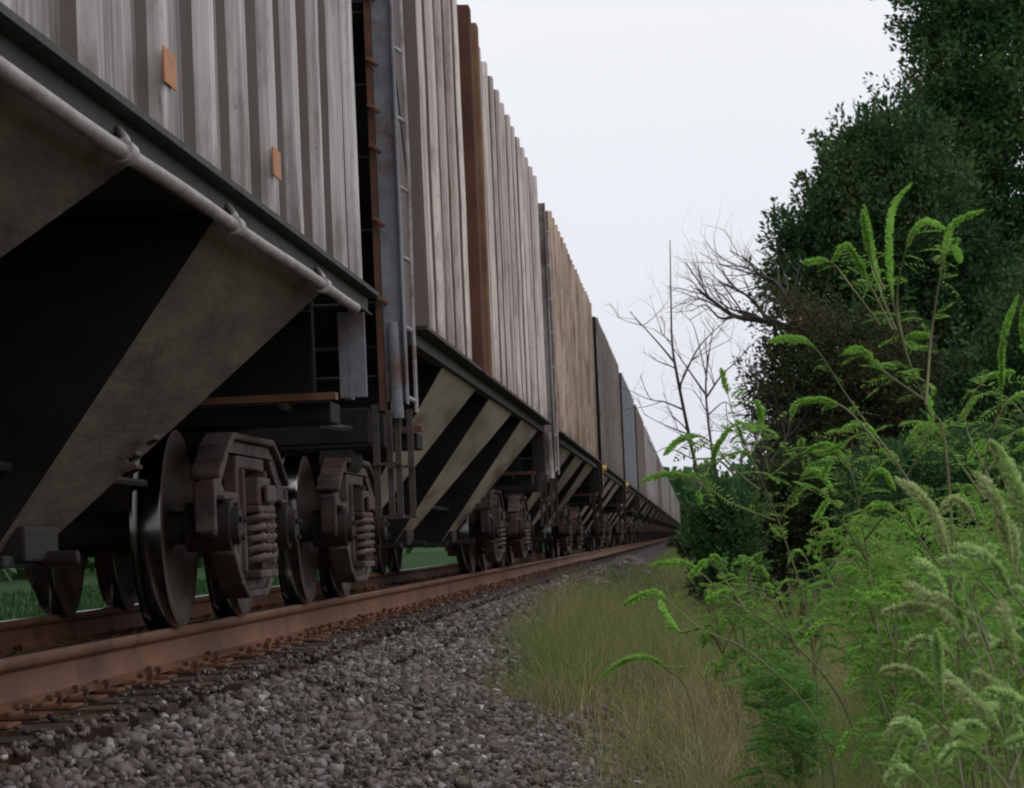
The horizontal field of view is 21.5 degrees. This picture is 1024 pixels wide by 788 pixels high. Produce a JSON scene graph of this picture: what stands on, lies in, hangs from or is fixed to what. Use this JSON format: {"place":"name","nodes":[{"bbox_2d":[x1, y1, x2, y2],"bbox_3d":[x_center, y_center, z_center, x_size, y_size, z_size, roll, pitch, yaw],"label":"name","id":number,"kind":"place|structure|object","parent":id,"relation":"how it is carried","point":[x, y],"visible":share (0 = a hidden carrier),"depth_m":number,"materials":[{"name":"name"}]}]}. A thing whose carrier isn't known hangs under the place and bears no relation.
{"place":"outdoors","nodes":[
{"label":"outdoors","id":0,"kind":"place"},
{"bbox_2d":[0,567,419,620],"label":"field grass","id":1,"kind":"structure","parent":0,"point":[201,588],"depth_m":41.61,"materials":[{"name":"green plant"}]},
{"bbox_2d":[0,538,1017,787],"bbox_3d":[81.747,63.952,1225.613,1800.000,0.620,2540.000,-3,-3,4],"label":"ground","id":2,"kind":"structure","parent":0,"point":[440,556],"depth_m":49.95,"materials":[{"name":"green plant"}]},
{"bbox_2d":[0,746,50,765],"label":"railroad tie","id":3,"kind":"object","parent":2,"relation":"on","point":[41,752],"visible":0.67,"depth_m":7.63,"materials":[{"name":"brown wood"}]},
{"bbox_2d":[0,736,82,755],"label":"railroad tie","id":4,"kind":"object","parent":2,"relation":"on","point":[67,744],"visible":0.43,"depth_m":8.11,"materials":[{"name":"brown wood"}]},
{"bbox_2d":[0,721,126,741],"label":"railroad tie","id":5,"kind":"object","parent":2,"relation":"on","point":[7,729],"visible":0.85,"depth_m":8.64,"materials":[{"name":"brown wood"}]},
{"bbox_2d":[0,703,152,727],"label":"railroad tie","id":6,"kind":"object","parent":2,"relation":"on","point":[27,717],"visible":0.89,"depth_m":9.12,"materials":[{"name":"brown wood"}]},
{"bbox_2d":[24,692,178,716],"bbox_3d":[-2.515,1.247,9.804,2.600,0.263,0.231,-3,-3,4],"label":"railroad tie","id":7,"kind":"object","parent":2,"relation":"on","point":[50,704],"visible":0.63,"depth_m":9.66,"materials":[{"name":"brown wood"}]},
{"bbox_2d":[56,685,198,709],"bbox_3d":[-2.500,1.272,10.301,2.600,0.264,0.232,-3,-3,4],"label":"railroad tie","id":8,"kind":"object","parent":2,"relation":"on","point":[101,699],"visible":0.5,"depth_m":10.17,"materials":[{"name":"brown wood"}]},
{"bbox_2d":[82,679,211,702],"bbox_3d":[-2.502,1.300,10.818,2.600,0.266,0.232,-3,-3,3],"label":"railroad tie","id":9,"kind":"object","parent":2,"relation":"on","point":[111,692],"visible":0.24,"depth_m":10.68,"materials":[{"name":"brown wood"}]},
{"bbox_2d":[0,638,353,656],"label":"railroad tie","id":10,"kind":"object","parent":2,"relation":"on","point":[277,641],"visible":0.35,"depth_m":14.75,"materials":[{"name":"brown wood"}]},
{"bbox_2d":[110,670,251,694],"bbox_3d":[-2.391,1.323,11.312,2.600,0.263,0.231,-3,-3,4],"label":"railroad tie","id":11,"kind":"object","parent":2,"relation":"on","point":[234,687],"visible":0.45,"depth_m":11.16,"materials":[{"name":"brown wood"}]},
{"bbox_2d":[3,635,363,655],"bbox_3d":[-2.148,1.532,15.362,2.600,0.266,0.232,-3,-3,3],"label":"railroad tie","id":12,"kind":"object","parent":2,"relation":"on","point":[281,642],"visible":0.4,"depth_m":15.25,"materials":[{"name":"brown wood"}]},
{"bbox_2d":[144,666,255,683],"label":"railroad tie","id":13,"kind":"object","parent":2,"relation":"on","point":[158,675],"visible":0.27,"depth_m":11.67,"materials":[{"name":"brown wood"}]},
{"bbox_2d":[25,631,379,651],"bbox_3d":[-2.078,1.556,15.845,2.600,0.263,0.231,-3,-3,4],"label":"railroad tie","id":14,"kind":"object","parent":2,"relation":"on","point":[308,639],"visible":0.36,"depth_m":15.71,"materials":[{"name":"brown wood"}]},
{"bbox_2d":[0,547,412,580],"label":"distant woods","id":15,"kind":"object","parent":2,"relation":"on","point":[8,573],"visible":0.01,"depth_m":107.18,"materials":[{"name":"green plant"}]},
{"bbox_2d":[51,628,383,647],"bbox_3d":[-2.079,1.583,16.351,2.600,0.264,0.232,-3,-3,4],"label":"railroad tie","id":16,"kind":"object","parent":2,"relation":"on","point":[62,642],"visible":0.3,"depth_m":16.25,"materials":[{"name":"brown wood"}]},
{"bbox_2d":[161,661,287,680],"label":"railroad tie","id":17,"kind":"object","parent":2,"relation":"on","point":[186,670],"visible":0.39,"depth_m":12.18,"materials":[{"name":"brown wood"}]},
{"bbox_2d":[190,654,304,672],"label":"railroad tie","id":18,"kind":"object","parent":2,"relation":"on","point":[206,663],"visible":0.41,"depth_m":12.67,"materials":[{"name":"brown wood"}]},
{"bbox_2d":[205,650,299,664],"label":"railroad tie","id":19,"kind":"object","parent":2,"relation":"on","point":[221,660],"visible":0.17,"depth_m":13.21,"materials":[{"name":"brown wood"}]},
{"bbox_2d":[98,620,411,638],"bbox_3d":[-1.963,1.658,17.830,2.600,0.264,0.232,-3,-3,3],"label":"railroad tie","id":20,"kind":"object","parent":2,"relation":"on","point":[349,627],"visible":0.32,"depth_m":17.73,"materials":[{"name":"brown wood"}]},
{"bbox_2d":[220,646,331,664],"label":"railroad tie","id":21,"kind":"object","parent":2,"relation":"on","point":[242,655],"visible":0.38,"depth_m":13.72,"materials":[{"name":"brown wood"}]},
{"bbox_2d":[235,641,345,655],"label":"railroad tie","id":22,"kind":"object","parent":2,"relation":"on","point":[267,650],"visible":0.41,"depth_m":14.24,"materials":[{"name":"brown wood"}]},
{"bbox_2d":[376,609,444,620],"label":"railroad tie","id":23,"kind":"object","parent":2,"relation":"on","point":[383,614],"visible":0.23,"depth_m":20.25,"materials":[{"name":"brown wood"}]},
{"bbox_2d":[0,539,646,654],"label":"rail","id":24,"kind":"object","parent":23,"relation":"on","point":[31,633],"visible":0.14,"depth_m":18.28,"materials":[{"name":"brown metal"}]},
{"bbox_2d":[0,536,672,714],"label":"rail","id":25,"kind":"object","parent":23,"relation":"on","point":[34,678],"visible":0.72,"depth_m":13.16,"materials":[{"name":"brown metal"}]},
{"bbox_2d":[0,0,409,629],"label":"hopper car","id":26,"kind":"object","parent":25,"relation":"on","point":[180,240],"visible":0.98,"depth_m":10.47,"materials":[{"name":"grey paint"}]},
{"bbox_2d":[23,0,556,618],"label":"hopper car","id":27,"kind":"object","parent":25,"relation":"on","point":[479,414],"visible":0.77,"depth_m":19.47,"materials":[{"name":"grey paint"}]},
{"bbox_2d":[371,211,602,574],"bbox_3d":[-0.541,0.222,41.380,3.300,4.826,16.859,-3,-3,4],"label":"hopper car","id":28,"kind":"object","parent":25,"relation":"on","point":[575,389],"visible":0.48,"depth_m":38.55,"materials":[{"name":"beige paint"}]},
{"bbox_2d":[527,317,626,556],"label":"hopper car","id":29,"kind":"object","parent":25,"relation":"on","point":[613,458],"visible":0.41,"depth_m":57.44,"materials":[{"name":"paint"}]},
{"bbox_2d":[533,373,639,553],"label":"hopper car","id":30,"kind":"object","parent":25,"relation":"on","point":[614,533],"visible":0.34,"depth_m":75.16,"materials":[{"name":"paint"}]},
{"bbox_2d":[571,405,647,549],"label":"hopper car","id":31,"kind":"object","parent":25,"relation":"on","point":[641,463],"visible":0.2,"depth_m":92.89,"materials":[{"name":"grey paint"}]},
{"bbox_2d":[628,426,653,544],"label":"hopper car","id":32,"kind":"object","parent":25,"relation":"on","point":[646,506],"visible":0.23,"depth_m":107.80,"materials":[{"name":"grey paint"}]},
{"bbox_2d":[622,453,662,542],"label":"hopper car","id":33,"kind":"object","parent":25,"relation":"on","point":[655,517],"visible":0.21,"depth_m":142.22,"materials":[{"name":"metal"}]},
{"bbox_2d":[637,441,658,542],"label":"hopper car","id":34,"kind":"object","parent":25,"relation":"on","point":[652,510],"visible":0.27,"depth_m":125.13,"materials":[{"name":"metal"}]},
{"bbox_2d":[650,462,665,540],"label":"hopper car","id":35,"kind":"object","parent":25,"relation":"on","point":[661,515],"visible":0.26,"depth_m":159.30,"materials":[{"name":"metal"}]},
{"bbox_2d":[0,555,871,787],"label":"ballast","id":36,"kind":"structure","parent":2,"relation":"on","point":[378,731],"depth_m":10.92,"materials":[{"name":"gravel"}]},
{"bbox_2d":[406,457,753,548],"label":"thicket","id":37,"kind":"object","parent":2,"relation":"on","point":[676,483],"depth_m":523.31,"materials":[{"name":"green plant"}]},
{"bbox_2d":[599,653,704,787],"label":"tall weed","id":38,"kind":"object","parent":2,"relation":"on","point":[630,659],"visible":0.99,"depth_m":10.13,"materials":[{"name":"green plant"}]},
{"bbox_2d":[595,244,741,604],"bbox_3d":[1.929,0.498,32.002,1.903,4.633,1.001,-3,-3,4],"label":"bare sapling","id":39,"kind":"object","parent":2,"relation":"on","point":[679,385],"visible":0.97,"depth_m":32.04,"materials":[{"name":"grey plant"}]},
{"bbox_2d":[673,531,703,560],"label":"bush","id":40,"kind":"object","parent":2,"relation":"on","point":[687,549],"visible":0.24,"depth_m":89.54,"materials":[{"name":"green plant"}]},
{"bbox_2d":[636,292,759,481],"bbox_3d":[2.345,0.722,32.841,1.252,4.248,1.328,-1,-4,-30],"label":"bare sapling","id":41,"kind":"object","parent":2,"relation":"on","point":[707,409],"visible":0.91,"depth_m":32.99,"materials":[{"name":"grey plant"}]},
{"bbox_2d":[692,582,755,722],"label":"tall weed","id":42,"kind":"object","parent":2,"relation":"on","point":[704,639],"visible":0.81,"depth_m":14.45,"materials":[{"name":"green plant"}]},
{"bbox_2d":[672,464,779,625],"bbox_3d":[2.309,1.690,28.859,1.188,1.892,1.074,-3,-3,4],"label":"bush","id":43,"kind":"object","parent":2,"relation":"on","point":[729,529],"visible":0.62,"depth_m":28.73,"materials":[{"name":"green plant"}]},
{"bbox_2d":[621,587,835,787],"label":"tall weed","id":44,"kind":"object","parent":2,"relation":"on","point":[671,624],"visible":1,"depth_m":8.41,"materials":[{"name":"green plant"}]},
{"bbox_2d":[442,547,1023,718],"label":"wispy grass","id":45,"kind":"structure","parent":2,"relation":"on","point":[630,629],"depth_m":18.32,"materials":[{"name":"green plant"}]},
{"bbox_2d":[706,558,760,669],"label":"tall weed","id":46,"kind":"object","parent":2,"relation":"on","point":[724,608],"visible":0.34,"depth_m":18.78,"materials":[{"name":"green plant"}]},
{"bbox_2d":[698,551,778,720],"bbox_3d":[1.246,1.349,14.417,0.406,1.025,0.337,-2,-3,-10],"label":"tall weed","id":47,"kind":"object","parent":2,"relation":"on","point":[743,664],"visible":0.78,"depth_m":14.41,"materials":[{"name":"green plant"}]},
{"bbox_2d":[650,210,837,600],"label":"dead tree","id":48,"kind":"object","parent":2,"relation":"on","point":[745,316],"visible":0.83,"depth_m":40.97,"materials":[{"name":"brown plant"}]},
{"bbox_2d":[639,367,850,787],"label":"tall weed","id":49,"kind":"object","parent":2,"relation":"on","point":[740,426],"visible":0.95,"depth_m":9.85,"materials":[{"name":"green plant"}]},
{"bbox_2d":[722,551,784,674],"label":"tall weed","id":50,"kind":"object","parent":2,"relation":"on","point":[744,560],"visible":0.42,"depth_m":15.30,"materials":[{"name":"green plant"}]},
{"bbox_2d":[649,558,864,787],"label":"tall weed","id":51,"kind":"object","parent":2,"relation":"on","point":[726,590],"visible":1,"depth_m":9.11,"materials":[{"name":"green plant"}]},
{"bbox_2d":[705,345,821,606],"bbox_3d":[3.446,1.167,36.681,1.617,3.686,0.757,-2,-3,-2],"label":"bare sapling","id":52,"kind":"object","parent":2,"relation":"on","point":[761,456],"visible":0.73,"depth_m":36.81,"materials":[{"name":"brown plant"}]},
{"bbox_2d":[722,660,812,769],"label":"leafy weed","id":53,"kind":"object","parent":2,"relation":"on","point":[776,684],"visible":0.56,"depth_m":11.45,"materials":[{"name":"green plant"}]},
{"bbox_2d":[734,600,807,703],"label":"tall weed","id":54,"kind":"object","parent":2,"relation":"on","point":[757,640],"visible":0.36,"depth_m":14.39,"materials":[{"name":"green plant"}]},
{"bbox_2d":[737,602,814,702],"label":"leafy weed","id":55,"kind":"object","parent":2,"relation":"on","point":[776,637],"visible":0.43,"depth_m":13.47,"materials":[{"name":"green plant"}]},
{"bbox_2d":[735,647,839,722],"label":"leafy weed","id":56,"kind":"object","parent":2,"relation":"on","point":[777,650],"visible":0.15,"depth_m":13.28,"materials":[{"name":"green plant"}]},
{"bbox_2d":[728,698,849,787],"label":"leafy weed","id":57,"kind":"object","parent":2,"relation":"on","point":[770,738],"visible":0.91,"depth_m":9.36,"materials":[{"name":"green plant"}]},
{"bbox_2d":[749,650,840,740],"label":"leafy weed","id":58,"kind":"object","parent":2,"relation":"on","point":[773,659],"visible":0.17,"depth_m":11.83,"materials":[{"name":"green plant"}]},
{"bbox_2d":[748,656,852,778],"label":"leafy weed","id":59,"kind":"object","parent":2,"relation":"on","point":[806,691],"visible":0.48,"depth_m":11.12,"materials":[{"name":"green plant"}]},
{"bbox_2d":[775,515,836,676],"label":"tall weed","id":60,"kind":"object","parent":2,"relation":"on","point":[809,548],"visible":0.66,"depth_m":17.54,"materials":[{"name":"green plant"}]},
{"bbox_2d":[767,548,853,680],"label":"tall weed","id":61,"kind":"object","parent":2,"relation":"on","point":[817,635],"visible":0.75,"depth_m":14.40,"materials":[{"name":"green plant"}]},
{"bbox_2d":[740,433,905,622],"bbox_3d":[3.328,1.530,29.802,2.173,2.227,1.577,-3,-3,4],"label":"bush","id":62,"kind":"object","parent":2,"relation":"on","point":[799,525],"visible":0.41,"depth_m":29.58,"materials":[{"name":"green plant"}]},
{"bbox_2d":[720,416,928,552],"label":"trees","id":63,"kind":"object","parent":2,"relation":"on","point":[749,460],"depth_m":183.93,"materials":[{"name":"green plant"}]},
{"bbox_2d":[805,566,886,701],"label":"tall weed","id":64,"kind":"object","parent":2,"relation":"on","point":[821,594],"visible":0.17,"depth_m":13.81,"materials":[{"name":"green plant"}]},
{"bbox_2d":[812,524,884,686],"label":"tall weed","id":65,"kind":"object","parent":2,"relation":"on","point":[835,567],"visible":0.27,"depth_m":14.34,"materials":[{"name":"green plant"}]},
{"bbox_2d":[804,449,918,770],"bbox_3d":[1.262,0.888,9.457,0.422,1.405,0.390,-3,-3,4],"label":"tall weed","id":66,"kind":"object","parent":2,"relation":"on","point":[867,482],"visible":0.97,"depth_m":9.47,"materials":[{"name":"green plant"}]},
{"bbox_2d":[729,282,994,598],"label":"vine covered tree","id":67,"kind":"object","parent":2,"relation":"on","point":[796,363],"visible":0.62,"depth_m":40.39,"materials":[{"name":"green plant"}]},
{"bbox_2d":[809,558,918,670],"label":"tall weed","id":68,"kind":"object","parent":2,"relation":"on","point":[852,589],"visible":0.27,"depth_m":11.94,"materials":[{"name":"green plant"}]},
{"bbox_2d":[798,569,962,780],"bbox_3d":[1.117,1.022,8.091,0.497,1.002,0.312,-3,-3,4],"label":"tall weed","id":69,"kind":"object","parent":2,"relation":"on","point":[860,663],"visible":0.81,"depth_m":8.07,"materials":[{"name":"green plant"}]},
{"bbox_2d":[767,334,993,787],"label":"tall weed","id":70,"kind":"object","parent":2,"relation":"on","point":[890,455],"visible":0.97,"depth_m":9.02,"materials":[{"name":"green plant"}]},
{"bbox_2d":[824,593,937,787],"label":"tall weed","id":71,"kind":"object","parent":2,"relation":"on","point":[901,642],"visible":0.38,"depth_m":8.78,"materials":[{"name":"green plant"}]},
{"bbox_2d":[743,77,1023,590],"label":"broadleaf tree","id":72,"kind":"object","parent":2,"relation":"on","point":[879,164],"visible":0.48,"depth_m":45.18,"materials":[{"name":"green plant"}]},
{"bbox_2d":[831,569,949,745],"bbox_3d":[1.500,1.140,10.436,0.537,0.987,0.280,-3,-3,4],"label":"tall weed","id":73,"kind":"object","parent":2,"relation":"on","point":[853,618],"visible":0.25,"depth_m":10.44,"materials":[{"name":"green plant"}]},
{"bbox_2d":[856,528,929,654],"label":"tall weed","id":74,"kind":"object","parent":2,"relation":"on","point":[891,537],"visible":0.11,"depth_m":12.44,"materials":[{"name":"green plant"}]},
{"bbox_2d":[802,181,984,787],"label":"tall weed","id":75,"kind":"object","parent":2,"relation":"on","point":[954,250],"visible":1,"depth_m":8.50,"materials":[{"name":"green plant"}]},
{"bbox_2d":[848,516,939,664],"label":"tall weed","id":76,"kind":"object","parent":2,"relation":"on","point":[880,525],"visible":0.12,"depth_m":13.85,"materials":[{"name":"green plant"}]},
{"bbox_2d":[808,522,990,787],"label":"tall weed","id":77,"kind":"object","parent":2,"relation":"on","point":[826,534],"visible":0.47,"depth_m":9.72,"materials":[{"name":"green plant"}]},
{"bbox_2d":[851,533,962,780],"bbox_3d":[1.552,1.066,10.168,0.412,1.103,0.351,-4,-4,30],"label":"tall weed","id":78,"kind":"object","parent":2,"relation":"on","point":[926,698],"visible":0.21,"depth_m":10.15,"materials":[{"name":"green plant"}]},
{"bbox_2d":[864,528,954,786],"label":"tall weed","id":79,"kind":"object","parent":2,"relation":"on","point":[888,534],"visible":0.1,"depth_m":10.25,"materials":[{"name":"green plant"}]},
{"bbox_2d":[828,399,1023,620],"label":"bush","id":80,"kind":"object","parent":2,"relation":"on","point":[937,478],"visible":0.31,"depth_m":27.54,"materials":[{"name":"green plant"}]},
{"bbox_2d":[862,555,997,787],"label":"tall weed","id":81,"kind":"object","parent":2,"relation":"on","point":[899,592],"visible":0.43,"depth_m":8.77,"materials":[{"name":"green plant"}]},
{"bbox_2d":[844,501,1023,787],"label":"tall weed","id":82,"kind":"object","parent":2,"relation":"on","point":[956,712],"visible":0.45,"depth_m":8.31,"materials":[{"name":"green plant"}]},
{"bbox_2d":[874,715,998,787],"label":"spiky weed","id":83,"kind":"object","parent":2,"relation":"on","point":[894,773],"visible":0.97,"depth_m":5.24,"materials":[{"name":"green plant"}]},
{"bbox_2d":[856,509,1023,784],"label":"tall weed","id":84,"kind":"object","parent":2,"relation":"on","point":[911,570],"visible":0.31,"depth_m":9.80,"materials":[{"name":"green plant"}]},
{"bbox_2d":[871,629,1011,787],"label":"spiky weed","id":85,"kind":"object","parent":2,"relation":"on","point":[941,673],"visible":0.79,"depth_m":5.64,"materials":[{"name":"green plant"}]},
{"bbox_2d":[862,0,1023,572],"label":"broadleaf tree","id":86,"kind":"object","parent":2,"relation":"on","point":[984,106],"visible":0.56,"depth_m":50.80,"materials":[{"name":"green plant"}]},
{"bbox_2d":[880,476,1023,785],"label":"spiky weed","id":87,"kind":"object","parent":2,"relation":"on","point":[928,597],"visible":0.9,"depth_m":5.43,"materials":[{"name":"green plant"}]},
{"bbox_2d":[896,483,1013,739],"bbox_3d":[1.879,1.024,11.467,0.513,1.299,0.378,-3,-3,4],"label":"tall weed","id":88,"kind":"object","parent":2,"relation":"on","point":[965,538],"visible":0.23,"depth_m":11.50,"materials":[{"name":"green plant"}]},
{"bbox_2d":[888,251,1023,494],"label":"broadleaf tree","id":89,"kind":"object","parent":2,"relation":"on","point":[1013,353],"visible":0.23,"depth_m":39.35,"materials":[{"name":"green plant"}]},
{"bbox_2d":[889,489,1023,776],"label":"tall weed","id":90,"kind":"object","parent":2,"relation":"on","point":[975,541],"visible":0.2,"depth_m":10.02,"materials":[{"name":"green plant"}]},
{"bbox_2d":[898,557,1021,787],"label":"spiky weed","id":91,"kind":"object","parent":2,"relation":"on","point":[936,579],"visible":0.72,"depth_m":6.00,"materials":[{"name":"green plant"}]},
{"bbox_2d":[904,295,1023,787],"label":"tall weed","id":92,"kind":"object","parent":2,"relation":"on","point":[1001,373],"visible":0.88,"depth_m":9.10,"materials":[{"name":"green plant"}]},
{"bbox_2d":[909,504,1023,787],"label":"tall weed","id":93,"kind":"object","parent":2,"relation":"on","point":[1013,672],"visible":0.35,"depth_m":8.00,"materials":[{"name":"green plant"}]},
{"bbox_2d":[920,678,1023,787],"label":"spiky weed","id":94,"kind":"object","parent":2,"relation":"on","point":[966,748],"visible":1,"depth_m":4.83,"materials":[{"name":"green plant"}]},
{"bbox_2d":[940,483,1011,673],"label":"tall weed","id":95,"kind":"object","parent":2,"relation":"on","point":[966,486],"visible":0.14,"depth_m":12.83,"materials":[{"name":"green plant"}]},
{"bbox_2d":[939,493,1023,787],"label":"spiky weed","id":96,"kind":"object","parent":2,"relation":"on","point":[949,502],"visible":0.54,"depth_m":6.30,"materials":[{"name":"green plant"}]},
{"bbox_2d":[952,447,1023,692],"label":"spiky weed","id":97,"kind":"object","parent":2,"relation":"on","point":[1003,526],"visible":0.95,"depth_m":5.11,"materials":[{"name":"green plant"}]},
{"bbox_2d":[959,303,1023,480],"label":"tall weed","id":98,"kind":"object","parent":2,"relation":"on","point":[977,445],"visible":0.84,"depth_m":9.68,"materials":[{"name":"green plant"}]},
{"bbox_2d":[971,444,1023,611],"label":"tall weed","id":99,"kind":"object","parent":2,"relation":"on","point":[979,469],"visible":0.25,"depth_m":10.52,"materials":[{"name":"green plant"}]},
{"bbox_2d":[971,699,1023,784],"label":"leafy weed","id":100,"kind":"object","parent":2,"relation":"on","point":[1000,721],"visible":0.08,"depth_m":9.96,"materials":[{"name":"green plant"}]},
{"bbox_2d":[978,437,1023,738],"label":"spiky weed","id":101,"kind":"object","parent":2,"relation":"on","point":[1018,723],"visible":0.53,"depth_m":5.48,"materials":[{"name":"green plant"}]},
{"bbox_2d":[433,565,1023,787],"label":"dry grass","id":102,"kind":"structure","parent":0,"point":[709,762],"depth_m":13.19,"materials":[{"name":"plant"}]},
{"bbox_2d":[457,0,1023,476],"label":"sky","id":103,"kind":"structure","parent":0,"point":[636,122],"materials":[{"name":"white"}]},
{"bbox_2d":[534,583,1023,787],"bbox_3d":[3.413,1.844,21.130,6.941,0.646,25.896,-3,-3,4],"label":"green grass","id":104,"kind":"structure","parent":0,"point":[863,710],"depth_m":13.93,"materials":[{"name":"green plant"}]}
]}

